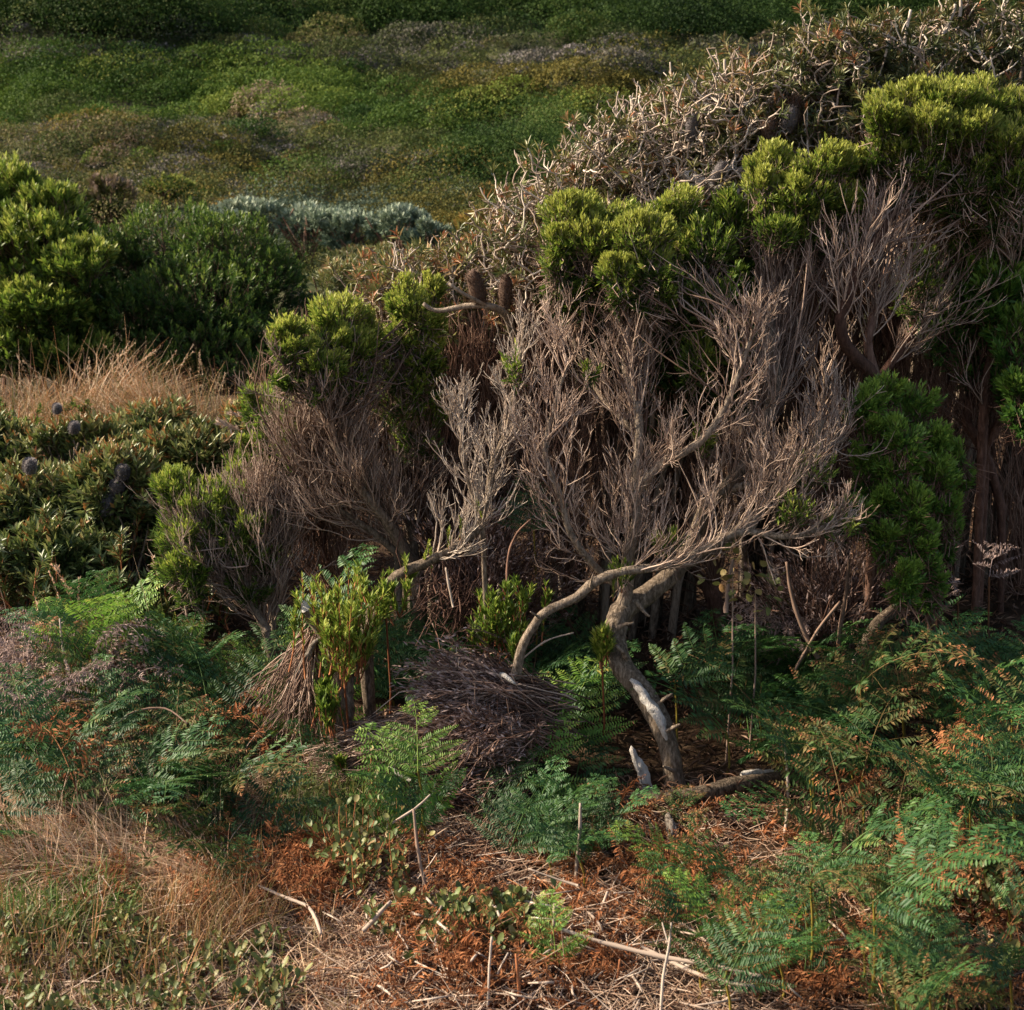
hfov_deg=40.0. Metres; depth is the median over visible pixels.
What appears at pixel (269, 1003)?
round leaf plant
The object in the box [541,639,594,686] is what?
bracken fern
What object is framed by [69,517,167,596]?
loose shrub
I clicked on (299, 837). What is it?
fallen frond
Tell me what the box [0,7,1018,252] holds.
heath shrubs
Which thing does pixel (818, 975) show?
fern
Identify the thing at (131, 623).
bracken fern
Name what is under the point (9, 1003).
round leaf plant
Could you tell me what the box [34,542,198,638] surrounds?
loose shrub
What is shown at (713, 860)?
bracken fern
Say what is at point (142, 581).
bracken fern
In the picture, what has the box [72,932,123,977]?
round leaf plant
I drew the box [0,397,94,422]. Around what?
loose shrub
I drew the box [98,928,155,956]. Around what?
round leaf plant
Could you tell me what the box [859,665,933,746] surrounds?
bracken fern
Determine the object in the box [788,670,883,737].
bracken fern
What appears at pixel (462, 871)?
fallen frond
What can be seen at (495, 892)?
round leaf plant
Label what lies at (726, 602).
dead stick
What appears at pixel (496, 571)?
dead brush
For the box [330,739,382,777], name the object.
sapling
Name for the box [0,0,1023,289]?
heath shrubs
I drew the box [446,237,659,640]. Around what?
dead shrub
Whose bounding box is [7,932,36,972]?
round leaf plant
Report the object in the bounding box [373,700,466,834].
bracken fern
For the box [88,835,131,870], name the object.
fallen frond
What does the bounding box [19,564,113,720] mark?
seeding grass
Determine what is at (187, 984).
round leaf plant
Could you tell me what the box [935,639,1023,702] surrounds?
bracken fern
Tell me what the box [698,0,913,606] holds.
banksia shrub
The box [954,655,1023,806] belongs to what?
bracken fern
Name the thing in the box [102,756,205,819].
bracken fern
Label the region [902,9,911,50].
bare twig
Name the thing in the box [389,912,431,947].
fallen frond
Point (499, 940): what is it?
round leaf plant
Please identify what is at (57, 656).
bracken fern
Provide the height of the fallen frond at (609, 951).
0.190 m
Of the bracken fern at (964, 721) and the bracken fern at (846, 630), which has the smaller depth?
the bracken fern at (964, 721)
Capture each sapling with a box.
[288,562,392,732]
[310,662,345,754]
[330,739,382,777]
[347,552,418,712]
[465,572,554,662]
[588,619,616,775]
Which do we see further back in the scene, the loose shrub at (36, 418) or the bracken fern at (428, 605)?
the loose shrub at (36, 418)
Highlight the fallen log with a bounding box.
[595,768,811,808]
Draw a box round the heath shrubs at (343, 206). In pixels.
[166,174,461,268]
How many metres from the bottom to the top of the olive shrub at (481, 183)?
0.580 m
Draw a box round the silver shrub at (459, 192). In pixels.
[445,181,477,204]
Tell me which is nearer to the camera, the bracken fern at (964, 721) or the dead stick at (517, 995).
the dead stick at (517, 995)
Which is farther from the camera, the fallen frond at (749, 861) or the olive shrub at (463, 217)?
the olive shrub at (463, 217)
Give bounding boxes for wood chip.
[499,672,515,684]
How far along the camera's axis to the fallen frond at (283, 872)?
3.54 m
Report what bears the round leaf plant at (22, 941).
on the ground at (591, 609)
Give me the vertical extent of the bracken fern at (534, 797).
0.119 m
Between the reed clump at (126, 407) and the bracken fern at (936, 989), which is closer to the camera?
the bracken fern at (936, 989)
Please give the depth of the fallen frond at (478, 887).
3.40 m
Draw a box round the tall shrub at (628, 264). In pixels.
[498,132,894,788]
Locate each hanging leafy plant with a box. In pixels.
[696,539,766,760]
[719,560,787,751]
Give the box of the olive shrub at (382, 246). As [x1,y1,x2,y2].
[343,239,398,324]
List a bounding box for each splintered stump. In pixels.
[629,746,653,792]
[665,811,677,849]
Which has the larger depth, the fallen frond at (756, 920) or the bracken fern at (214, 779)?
the bracken fern at (214, 779)
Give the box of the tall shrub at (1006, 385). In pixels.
[893,215,1023,615]
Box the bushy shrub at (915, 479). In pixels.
[832,368,995,699]
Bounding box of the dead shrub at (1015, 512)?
[958,395,1023,598]
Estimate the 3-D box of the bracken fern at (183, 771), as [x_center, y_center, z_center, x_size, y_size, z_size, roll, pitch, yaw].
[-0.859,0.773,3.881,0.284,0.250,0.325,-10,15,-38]
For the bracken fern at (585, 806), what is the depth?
3.70 m
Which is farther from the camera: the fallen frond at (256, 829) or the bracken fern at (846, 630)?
the bracken fern at (846, 630)
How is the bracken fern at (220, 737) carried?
on the ground at (591, 609)
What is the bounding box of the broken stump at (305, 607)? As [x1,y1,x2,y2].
[301,600,375,739]
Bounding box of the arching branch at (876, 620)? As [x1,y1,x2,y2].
[855,603,913,672]
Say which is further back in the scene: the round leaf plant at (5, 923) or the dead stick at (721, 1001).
the round leaf plant at (5, 923)
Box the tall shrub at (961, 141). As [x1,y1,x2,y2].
[784,68,1023,629]
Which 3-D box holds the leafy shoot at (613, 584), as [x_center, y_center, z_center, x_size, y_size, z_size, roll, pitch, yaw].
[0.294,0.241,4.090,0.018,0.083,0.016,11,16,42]
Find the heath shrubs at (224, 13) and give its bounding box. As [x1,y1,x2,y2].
[0,0,1023,196]
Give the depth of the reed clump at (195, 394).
7.02 m
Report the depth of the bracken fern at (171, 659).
4.48 m
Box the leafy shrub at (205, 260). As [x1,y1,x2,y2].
[77,195,312,394]
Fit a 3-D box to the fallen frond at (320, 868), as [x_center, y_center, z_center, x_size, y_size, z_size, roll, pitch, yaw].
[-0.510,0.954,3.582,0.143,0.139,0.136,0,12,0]
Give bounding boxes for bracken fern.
[0,603,89,732]
[0,607,42,654]
[0,621,80,715]
[0,629,40,667]
[0,639,33,694]
[0,639,80,720]
[0,640,29,673]
[0,660,76,726]
[0,661,21,681]
[0,662,102,772]
[0,669,55,708]
[0,671,87,773]
[0,681,27,771]
[0,692,82,780]
[0,706,78,800]
[0,717,111,815]
[0,722,99,829]
[0,724,63,754]
[0,749,78,846]
[0,814,33,842]
[0,826,50,844]
[1,710,96,761]
[2,738,97,783]
[3,648,61,685]
[3,703,119,821]
[4,650,95,724]
[12,659,92,723]
[13,597,110,694]
[17,717,97,781]
[22,592,143,712]
[24,566,126,621]
[25,720,158,808]
[28,629,113,675]
[32,596,141,689]
[35,616,115,735]
[36,689,90,741]
[37,658,123,722]
[39,605,127,684]
[40,653,143,750]
[42,590,115,635]
[42,684,136,739]
[45,668,106,717]
[49,657,125,753]
[51,682,172,750]
[54,708,149,812]
[59,689,154,789]
[67,660,139,696]
[71,631,147,694]
[79,632,150,702]
[81,667,175,765]
[84,759,179,839]
[87,621,228,706]
[90,635,207,730]
[91,570,164,661]
[93,616,165,715]
[95,597,206,696]
[98,761,232,812]
[101,734,212,820]
[102,643,190,741]
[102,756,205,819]
[103,681,243,775]
[111,671,212,748]
[113,774,199,806]
[115,620,204,694]
[117,719,194,764]
[118,698,223,763]
[123,728,203,778]
[124,609,214,687]
[124,789,234,840]
[125,714,229,824]
[125,717,221,771]
[127,766,244,790]
[128,757,253,790]
[129,814,265,885]
[134,610,216,709]
[139,699,208,739]
[147,615,265,694]
[147,734,251,798]
[150,781,241,838]
[152,745,241,816]
[153,581,192,634]
[159,642,249,742]
[167,693,259,763]
[169,631,256,702]
[175,633,242,707]
[184,629,242,709]
[185,699,260,769]
[187,674,280,754]
[188,715,247,756]
[189,758,328,853]
[194,630,315,760]
[198,739,320,821]
[201,732,309,830]
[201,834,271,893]
[214,637,285,705]
[227,611,292,672]
[247,626,388,756]
[278,543,377,717]
[284,718,343,791]
[308,785,384,826]
[345,770,411,787]
[346,722,466,834]
[354,617,433,706]
[354,648,409,705]
[355,638,416,698]
[363,771,426,846]
[368,764,446,826]
[373,598,417,677]
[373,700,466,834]
[374,665,395,684]
[377,591,474,673]
[379,606,435,644]
[387,615,469,684]
[391,617,466,686]
[391,627,435,677]
[398,770,453,808]
[404,658,437,706]
[406,611,470,674]
[412,768,465,831]
[413,621,465,654]
[433,619,510,659]
[463,776,570,862]
[465,700,592,810]
[470,746,546,821]
[490,648,566,685]
[491,613,569,679]
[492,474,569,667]
[495,752,560,791]
[497,755,577,843]
[501,639,537,663]
[508,802,597,887]
[510,795,576,853]
[512,889,592,977]
[524,730,636,800]
[526,618,593,683]
[526,800,599,841]
[527,767,618,823]
[535,642,590,677]
[535,786,607,866]
[536,596,639,691]
[536,729,607,773]
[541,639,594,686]
[543,656,636,773]
[546,777,618,833]
[546,826,621,881]
[550,629,648,729]
[551,639,641,720]
[556,773,634,858]
[556,780,619,863]
[559,672,618,701]
[586,785,659,856]
[609,820,693,880]
[611,664,730,776]
[634,851,721,940]
[634,905,728,998]
[648,622,769,740]
[649,784,710,833]
[650,627,761,762]
[651,866,721,925]
[653,809,734,886]
[662,867,734,985]
[663,837,754,908]
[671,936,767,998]
[676,608,772,694]
[676,892,798,1009]
[685,924,774,975]
[688,645,744,703]
[695,905,805,1000]
[697,654,793,745]
[698,866,787,927]
[699,622,797,713]
[701,644,803,691]
[707,858,809,948]
[715,673,800,727]
[718,728,839,789]
[719,780,835,854]
[721,597,815,677]
[721,697,816,839]
[725,923,837,1002]
[727,594,812,691]
[736,603,810,693]
[736,721,859,770]
[745,700,880,803]
[751,635,838,690]
[752,720,920,886]
[753,684,907,780]
[755,667,836,714]
[755,888,833,960]
[760,852,885,977]
[761,665,880,730]
[762,595,848,676]
[765,889,862,979]
[767,711,920,807]
[767,831,852,943]
[768,834,870,884]
[772,602,863,656]
[772,711,873,751]
[775,684,863,765]
[783,869,874,981]
[787,618,872,696]
[788,630,918,759]
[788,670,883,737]
[796,648,868,711]
[796,669,891,736]
[800,713,878,816]
[800,872,864,945]
[801,684,937,838]
[804,760,896,851]
[805,623,893,693]
[808,633,909,718]
[810,849,898,907]
[814,658,905,745]
[818,607,877,659]
[823,623,965,780]
[823,680,896,766]
[824,743,968,881]
[824,797,955,926]
[831,827,882,893]
[832,626,902,705]
[836,866,914,920]
[836,956,915,1009]
[841,892,933,997]
[845,913,946,1009]
[847,614,983,780]
[850,837,913,901]
[850,847,937,933]
[854,842,922,949]
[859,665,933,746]
[859,734,952,847]
[862,576,1005,732]
[863,771,991,823]
[867,813,1023,1003]
[867,929,944,997]
[871,887,954,961]
[873,795,981,892]
[875,837,982,907]
[876,907,954,972]
[879,657,991,732]
[883,729,989,829]
[884,895,972,1009]
[885,970,973,1009]
[886,949,985,1009]
[887,950,972,1009]
[889,686,970,758]
[890,607,996,672]
[891,745,1023,829]
[893,785,982,853]
[894,797,1023,936]
[894,812,976,926]
[903,622,1023,724]
[905,729,1001,841]
[906,766,1023,908]
[907,623,990,704]
[907,660,995,726]
[908,720,1006,829]
[909,664,998,755]
[913,954,988,1009]
[916,769,1023,872]
[917,720,1023,824]
[919,742,1023,878]
[926,632,1002,703]
[927,670,1023,816]
[934,654,1023,725]
[934,728,1019,844]
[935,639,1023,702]
[943,712,1023,870]
[944,916,1013,1009]
[945,572,960,649]
[945,700,1023,824]
[946,946,1000,1009]
[947,701,1022,807]
[948,759,1023,814]
[948,983,1021,1009]
[949,642,1023,663]
[951,672,1023,728]
[951,728,1023,886]
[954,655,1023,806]
[957,804,1023,874]
[962,628,1022,737]
[962,668,1019,710]
[968,615,1023,735]
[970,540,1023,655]
[972,943,1023,1009]
[976,721,1023,773]
[987,857,1023,942]
[990,674,1023,779]
[991,637,1023,655]
[995,803,1023,838]
[1014,861,1023,895]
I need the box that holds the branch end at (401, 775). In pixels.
[390,767,410,781]
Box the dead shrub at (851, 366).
[750,141,886,588]
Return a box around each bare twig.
[629,95,634,120]
[669,62,699,114]
[723,59,726,93]
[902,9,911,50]
[942,4,956,33]
[958,0,961,16]
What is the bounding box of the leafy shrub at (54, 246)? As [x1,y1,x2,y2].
[0,148,140,391]
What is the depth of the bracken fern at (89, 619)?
4.72 m
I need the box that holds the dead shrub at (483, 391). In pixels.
[381,265,541,609]
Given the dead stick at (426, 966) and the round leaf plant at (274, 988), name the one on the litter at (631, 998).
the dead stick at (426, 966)
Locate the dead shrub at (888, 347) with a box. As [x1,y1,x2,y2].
[804,140,979,573]
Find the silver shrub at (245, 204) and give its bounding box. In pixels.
[217,194,293,248]
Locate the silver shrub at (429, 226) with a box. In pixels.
[397,215,452,246]
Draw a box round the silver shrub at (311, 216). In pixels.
[270,198,341,271]
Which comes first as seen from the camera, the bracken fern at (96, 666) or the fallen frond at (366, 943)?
the fallen frond at (366, 943)
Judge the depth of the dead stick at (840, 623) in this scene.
4.49 m
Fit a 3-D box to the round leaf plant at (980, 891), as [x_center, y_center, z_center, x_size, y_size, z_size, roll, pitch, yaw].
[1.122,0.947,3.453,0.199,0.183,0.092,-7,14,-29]
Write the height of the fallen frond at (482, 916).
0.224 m
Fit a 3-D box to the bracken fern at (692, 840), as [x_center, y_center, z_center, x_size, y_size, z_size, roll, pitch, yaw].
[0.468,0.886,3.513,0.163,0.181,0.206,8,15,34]
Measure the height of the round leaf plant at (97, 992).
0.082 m
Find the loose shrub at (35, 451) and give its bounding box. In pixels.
[5,446,44,527]
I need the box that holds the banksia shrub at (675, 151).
[460,38,799,640]
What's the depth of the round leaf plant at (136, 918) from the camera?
3.33 m
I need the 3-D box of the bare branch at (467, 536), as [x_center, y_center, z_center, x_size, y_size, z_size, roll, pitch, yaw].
[-0.091,0.099,4.264,0.688,1.475,0.393,-8,14,-33]
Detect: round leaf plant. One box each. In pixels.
[0,902,30,930]
[0,911,73,949]
[0,925,50,976]
[0,932,36,963]
[0,972,36,1009]
[0,984,43,1009]
[0,984,73,1009]
[0,993,53,1009]
[1,965,42,1001]
[7,920,56,966]
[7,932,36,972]
[12,963,47,995]
[13,890,53,926]
[20,991,74,1009]
[22,911,69,939]
[31,928,100,987]
[36,958,114,1009]
[40,984,91,1009]
[45,916,79,954]
[67,939,129,999]
[69,885,144,923]
[72,910,106,943]
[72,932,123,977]
[72,934,124,979]
[74,980,132,1009]
[82,937,137,984]
[82,988,120,1009]
[94,965,134,1009]
[97,954,148,985]
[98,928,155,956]
[103,909,146,946]
[105,916,147,947]
[114,894,148,928]
[118,956,177,989]
[119,916,185,962]
[120,977,191,1009]
[121,979,177,1009]
[122,963,201,1009]
[124,930,191,978]
[126,936,167,968]
[132,988,205,1009]
[139,959,238,1009]
[143,935,178,979]
[145,947,215,990]
[150,987,181,1009]
[167,979,217,1009]
[176,939,226,970]
[179,939,212,979]
[207,922,289,956]
[224,963,292,1009]
[227,929,270,976]
[227,956,288,1009]
[228,939,258,972]
[238,982,281,1009]
[247,962,312,1008]
[255,950,282,1008]
[301,797,368,853]
[301,831,362,868]
[306,794,368,862]
[310,825,358,882]
[311,745,391,796]
[317,831,368,901]
[320,773,363,825]
[328,814,366,845]
[334,759,392,801]
[343,810,394,880]
[345,841,419,892]
[346,829,411,902]
[353,810,379,877]
[358,783,402,816]
[362,881,416,923]
[362,892,444,944]
[363,769,404,843]
[375,813,438,879]
[383,904,441,939]
[393,908,473,937]
[400,885,462,914]
[404,901,470,966]
[412,917,457,954]
[418,887,462,913]
[426,893,484,912]
[436,911,515,931]
[438,889,492,923]
[442,903,499,948]
[445,887,477,928]
[448,902,463,949]
[454,881,504,905]
[465,915,514,955]
[475,883,500,924]
[475,910,533,936]
[480,884,520,912]
[494,889,543,912]
[494,903,537,948]
[495,890,533,923]
[501,896,536,936]
[506,875,561,914]
[517,897,552,936]
[869,841,924,881]
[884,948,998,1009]
[885,824,939,902]
[889,885,951,947]
[891,949,934,1001]
[897,799,965,869]
[904,816,972,865]
[910,882,961,949]
[916,816,982,929]
[918,809,973,870]
[921,832,988,890]
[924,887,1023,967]
[929,848,989,926]
[932,823,978,911]
[932,841,1000,899]
[936,966,997,1009]
[947,939,1021,993]
[953,857,1023,924]
[959,816,1008,884]
[965,845,1001,901]
[979,846,1023,931]
[980,818,1023,884]
[987,840,1022,909]
[989,797,1020,848]
[995,854,1021,905]
[996,890,1023,970]
[1000,848,1023,913]
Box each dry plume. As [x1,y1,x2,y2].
[213,416,248,437]
[226,409,248,423]
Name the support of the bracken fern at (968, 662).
on the ground at (591, 609)
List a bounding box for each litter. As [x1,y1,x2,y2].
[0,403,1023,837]
[0,761,793,1009]
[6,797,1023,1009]
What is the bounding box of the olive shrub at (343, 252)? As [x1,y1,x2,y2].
[313,243,364,288]
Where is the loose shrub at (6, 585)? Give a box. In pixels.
[0,490,167,661]
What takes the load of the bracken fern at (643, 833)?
on the ground at (591, 609)
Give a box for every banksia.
[0,402,62,465]
[0,454,78,591]
[0,513,125,642]
[13,409,146,516]
[52,437,184,621]
[102,392,198,436]
[125,414,238,585]
[217,394,349,560]
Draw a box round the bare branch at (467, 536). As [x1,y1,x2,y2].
[360,288,549,722]
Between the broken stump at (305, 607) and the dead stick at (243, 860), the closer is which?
the dead stick at (243, 860)
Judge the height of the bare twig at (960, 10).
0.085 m
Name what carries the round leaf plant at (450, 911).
on the ground at (591, 609)
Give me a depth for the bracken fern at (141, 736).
4.28 m
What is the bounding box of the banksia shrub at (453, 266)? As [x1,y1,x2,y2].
[318,190,541,643]
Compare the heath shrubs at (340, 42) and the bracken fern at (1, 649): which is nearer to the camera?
the bracken fern at (1, 649)
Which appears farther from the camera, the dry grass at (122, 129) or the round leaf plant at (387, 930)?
the dry grass at (122, 129)
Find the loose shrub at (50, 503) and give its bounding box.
[0,495,58,613]
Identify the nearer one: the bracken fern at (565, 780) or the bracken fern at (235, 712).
the bracken fern at (565, 780)
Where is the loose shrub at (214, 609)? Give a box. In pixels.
[113,527,291,648]
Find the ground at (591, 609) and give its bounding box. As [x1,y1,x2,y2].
[0,0,1023,1009]
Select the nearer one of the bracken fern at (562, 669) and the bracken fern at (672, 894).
the bracken fern at (672, 894)
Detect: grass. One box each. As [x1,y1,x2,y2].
[0,576,82,696]
[0,590,45,706]
[0,713,271,898]
[0,750,430,1009]
[15,562,124,701]
[17,555,165,686]
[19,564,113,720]
[47,112,328,169]
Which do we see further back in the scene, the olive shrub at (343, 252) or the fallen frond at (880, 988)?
the olive shrub at (343, 252)
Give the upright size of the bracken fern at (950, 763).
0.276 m
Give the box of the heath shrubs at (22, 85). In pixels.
[0,17,662,231]
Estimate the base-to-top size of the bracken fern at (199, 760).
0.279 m
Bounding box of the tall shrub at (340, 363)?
[226,267,459,661]
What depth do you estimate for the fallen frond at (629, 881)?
3.48 m
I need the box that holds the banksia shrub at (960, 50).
[816,0,1023,588]
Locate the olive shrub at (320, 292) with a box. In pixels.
[287,287,345,330]
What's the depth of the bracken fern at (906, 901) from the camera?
2.95 m
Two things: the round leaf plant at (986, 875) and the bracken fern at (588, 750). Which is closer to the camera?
the round leaf plant at (986, 875)
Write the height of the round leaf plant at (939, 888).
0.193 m
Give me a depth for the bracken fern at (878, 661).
3.96 m
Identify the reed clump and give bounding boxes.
[0,329,111,418]
[0,362,99,423]
[0,363,81,424]
[0,383,54,418]
[1,353,80,413]
[1,363,83,420]
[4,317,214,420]
[4,372,99,423]
[5,367,102,423]
[7,368,123,422]
[17,357,153,419]
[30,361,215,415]
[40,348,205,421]
[55,356,214,417]
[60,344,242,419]
[64,378,178,413]
[69,390,208,419]
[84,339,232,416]
[92,365,213,413]
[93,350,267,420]
[110,385,218,415]
[122,357,239,419]
[156,368,223,420]
[176,349,262,419]
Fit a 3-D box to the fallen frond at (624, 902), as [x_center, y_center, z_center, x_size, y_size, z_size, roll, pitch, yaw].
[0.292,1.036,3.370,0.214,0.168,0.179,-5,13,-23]
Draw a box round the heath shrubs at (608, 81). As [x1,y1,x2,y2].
[0,26,775,255]
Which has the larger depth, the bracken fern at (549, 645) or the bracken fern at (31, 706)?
the bracken fern at (549, 645)
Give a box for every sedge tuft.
[0,856,104,958]
[0,903,68,992]
[13,878,107,1007]
[53,887,181,993]
[84,859,236,952]
[102,899,222,990]
[103,857,249,952]
[105,839,215,922]
[126,848,268,938]
[159,885,270,963]
[161,855,276,951]
[174,821,319,926]
[197,863,314,972]
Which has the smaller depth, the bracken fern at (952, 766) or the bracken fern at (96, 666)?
the bracken fern at (952, 766)
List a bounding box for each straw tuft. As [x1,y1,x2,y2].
[1,802,129,879]
[14,775,122,862]
[74,787,164,841]
[87,796,183,850]
[125,791,221,867]
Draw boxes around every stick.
[59,619,70,674]
[97,707,187,729]
[218,855,258,867]
[258,885,322,934]
[283,637,319,710]
[322,911,341,922]
[362,900,391,931]
[370,980,395,999]
[380,961,392,969]
[387,953,403,965]
[392,794,430,823]
[412,809,430,897]
[412,968,425,980]
[412,995,452,1001]
[413,960,444,975]
[430,915,455,937]
[445,567,453,606]
[486,937,492,1007]
[490,992,537,998]
[497,952,508,976]
[503,990,533,999]
[506,519,530,580]
[515,954,521,1009]
[517,899,563,907]
[521,916,566,920]
[524,632,573,657]
[528,868,578,886]
[528,980,563,983]
[531,966,552,985]
[535,888,584,895]
[549,903,555,953]
[560,928,760,977]
[566,940,599,951]
[571,986,577,999]
[574,803,581,885]
[587,911,603,931]
[595,891,608,915]
[613,891,634,893]
[614,959,620,994]
[615,964,644,980]
[626,967,650,977]
[632,939,668,945]
[632,975,642,992]
[641,945,755,987]
[659,922,671,1009]
[662,922,667,942]
[678,921,706,941]
[679,1001,710,1009]
[681,962,696,970]
[696,998,740,1005]
[723,559,733,612]
[783,809,788,839]
[784,744,789,797]
[785,562,819,658]
[787,982,803,999]
[794,601,841,669]
[828,920,848,941]
[835,559,849,672]
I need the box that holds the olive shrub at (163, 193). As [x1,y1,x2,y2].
[136,171,195,205]
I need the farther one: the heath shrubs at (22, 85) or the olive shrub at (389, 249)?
the heath shrubs at (22, 85)
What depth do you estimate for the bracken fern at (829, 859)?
3.40 m
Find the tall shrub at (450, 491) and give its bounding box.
[246,317,499,622]
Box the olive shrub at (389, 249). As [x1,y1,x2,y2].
[375,242,448,278]
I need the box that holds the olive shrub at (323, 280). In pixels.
[295,255,366,294]
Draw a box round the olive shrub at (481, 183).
[478,182,499,201]
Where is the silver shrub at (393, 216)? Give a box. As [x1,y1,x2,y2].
[361,201,432,258]
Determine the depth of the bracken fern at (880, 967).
3.02 m
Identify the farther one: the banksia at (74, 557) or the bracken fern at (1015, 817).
the banksia at (74, 557)
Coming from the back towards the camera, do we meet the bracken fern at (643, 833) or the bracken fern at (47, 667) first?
the bracken fern at (47, 667)
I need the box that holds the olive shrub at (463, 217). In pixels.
[449,204,507,255]
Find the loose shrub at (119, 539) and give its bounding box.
[10,500,155,621]
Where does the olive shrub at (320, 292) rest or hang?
on the ground at (591, 609)
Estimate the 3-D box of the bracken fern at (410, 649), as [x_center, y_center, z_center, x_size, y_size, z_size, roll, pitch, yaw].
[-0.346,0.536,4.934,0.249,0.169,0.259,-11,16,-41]
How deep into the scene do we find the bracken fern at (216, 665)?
4.40 m
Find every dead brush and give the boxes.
[232,623,328,764]
[281,690,485,793]
[327,743,551,828]
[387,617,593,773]
[394,433,644,655]
[679,501,975,693]
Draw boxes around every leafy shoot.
[403,555,407,578]
[423,539,430,559]
[429,546,432,572]
[446,525,451,548]
[459,515,462,539]
[611,579,615,601]
[616,567,622,592]
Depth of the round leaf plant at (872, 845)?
3.57 m
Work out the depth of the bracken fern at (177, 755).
3.89 m
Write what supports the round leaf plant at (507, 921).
on the ground at (591, 609)
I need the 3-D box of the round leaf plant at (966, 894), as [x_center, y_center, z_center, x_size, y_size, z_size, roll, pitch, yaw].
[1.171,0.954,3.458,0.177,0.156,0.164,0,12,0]
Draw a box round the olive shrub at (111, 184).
[75,172,140,236]
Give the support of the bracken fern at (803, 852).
on the ground at (591, 609)
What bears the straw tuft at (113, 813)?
on the ground at (591, 609)
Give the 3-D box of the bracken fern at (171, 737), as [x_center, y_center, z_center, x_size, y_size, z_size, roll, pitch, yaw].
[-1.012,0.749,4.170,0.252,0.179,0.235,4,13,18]
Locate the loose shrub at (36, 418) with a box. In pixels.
[0,394,84,427]
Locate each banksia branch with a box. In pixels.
[422,282,517,364]
[680,164,739,195]
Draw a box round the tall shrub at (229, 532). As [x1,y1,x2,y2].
[123,380,349,672]
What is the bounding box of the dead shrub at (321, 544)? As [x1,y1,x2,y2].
[225,297,448,602]
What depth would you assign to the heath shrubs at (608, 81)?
36.92 m
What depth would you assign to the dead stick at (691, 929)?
3.28 m
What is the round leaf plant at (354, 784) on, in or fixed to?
on the ground at (591, 609)
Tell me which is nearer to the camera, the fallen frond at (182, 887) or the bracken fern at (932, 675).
the fallen frond at (182, 887)
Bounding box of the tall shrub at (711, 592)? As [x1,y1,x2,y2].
[538,186,781,630]
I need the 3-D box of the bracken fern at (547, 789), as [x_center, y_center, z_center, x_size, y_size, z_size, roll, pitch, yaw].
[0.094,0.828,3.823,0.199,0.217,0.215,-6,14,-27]
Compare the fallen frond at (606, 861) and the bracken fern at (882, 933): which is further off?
the fallen frond at (606, 861)
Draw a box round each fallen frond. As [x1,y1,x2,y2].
[0,854,40,885]
[25,863,59,890]
[42,859,80,895]
[51,843,83,863]
[63,874,113,910]
[69,812,102,836]
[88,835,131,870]
[89,849,147,884]
[99,868,147,899]
[100,860,135,885]
[151,853,239,921]
[161,877,200,897]
[187,798,241,850]
[203,847,244,888]
[204,876,272,924]
[218,833,286,884]
[218,839,266,885]
[222,787,298,857]
[229,845,284,875]
[236,865,274,888]
[236,867,304,918]
[242,851,330,888]
[251,828,316,896]
[254,843,325,892]
[258,864,324,910]
[260,796,322,873]
[261,827,307,860]
[266,813,333,866]
[268,810,308,870]
[273,853,382,934]
[276,845,341,918]
[284,812,368,851]
[286,848,359,911]
[291,863,354,926]
[292,830,346,866]
[292,849,335,884]
[313,959,383,1008]
[315,854,373,902]
[340,935,383,966]
[349,897,390,939]
[349,973,430,1009]
[356,844,409,890]
[364,923,435,1004]
[365,835,431,864]
[376,873,428,901]
[376,897,433,942]
[380,927,422,970]
[381,855,444,928]
[386,871,452,919]
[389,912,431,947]
[395,819,477,878]
[397,955,434,981]
[413,904,438,931]
[418,902,524,991]
[425,867,489,898]
[428,956,493,1009]
[429,947,467,985]
[431,851,498,894]
[433,875,503,916]
[433,929,506,979]
[433,929,516,976]
[439,933,501,974]
[440,901,523,950]
[453,942,524,1009]
[462,868,508,897]
[462,927,513,969]
[476,916,537,964]
[507,876,558,901]
[510,887,614,974]
[516,847,584,878]
[521,904,601,995]
[532,874,591,898]
[533,973,600,1009]
[542,877,605,910]
[544,931,635,985]
[545,863,612,914]
[548,910,607,936]
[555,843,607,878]
[556,873,600,902]
[556,927,624,962]
[558,839,605,885]
[566,857,634,922]
[568,899,646,981]
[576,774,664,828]
[576,959,631,1000]
[586,819,641,841]
[590,897,652,939]
[591,818,652,872]
[592,931,652,970]
[595,870,653,905]
[607,821,690,897]
[610,866,659,895]
[615,866,690,950]
[617,800,660,875]
[628,814,688,877]
[634,887,720,943]
[636,844,691,890]
[636,880,720,921]
[647,852,714,908]
[648,839,693,881]
[652,882,700,920]
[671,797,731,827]
[674,818,745,862]
[680,846,742,874]
[682,844,731,874]
[691,861,758,903]
[693,897,737,929]
[714,900,788,931]
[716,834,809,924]
[718,887,803,944]
[721,856,770,879]
[728,859,799,911]
[729,888,781,913]
[731,948,791,996]
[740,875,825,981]
[740,927,807,1000]
[754,814,824,858]
[766,910,805,930]
[773,930,829,982]
[776,940,837,974]
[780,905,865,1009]
[793,964,864,1009]
[810,897,865,956]
[829,905,901,955]
[846,928,894,958]
[849,904,927,961]
[860,903,928,938]
[865,981,908,1009]
[900,888,966,928]
[911,925,983,959]
[956,942,1023,1007]
[970,885,1023,933]
[978,892,1023,934]
[985,913,1023,929]
[985,972,1023,1009]
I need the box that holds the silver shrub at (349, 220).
[317,207,381,258]

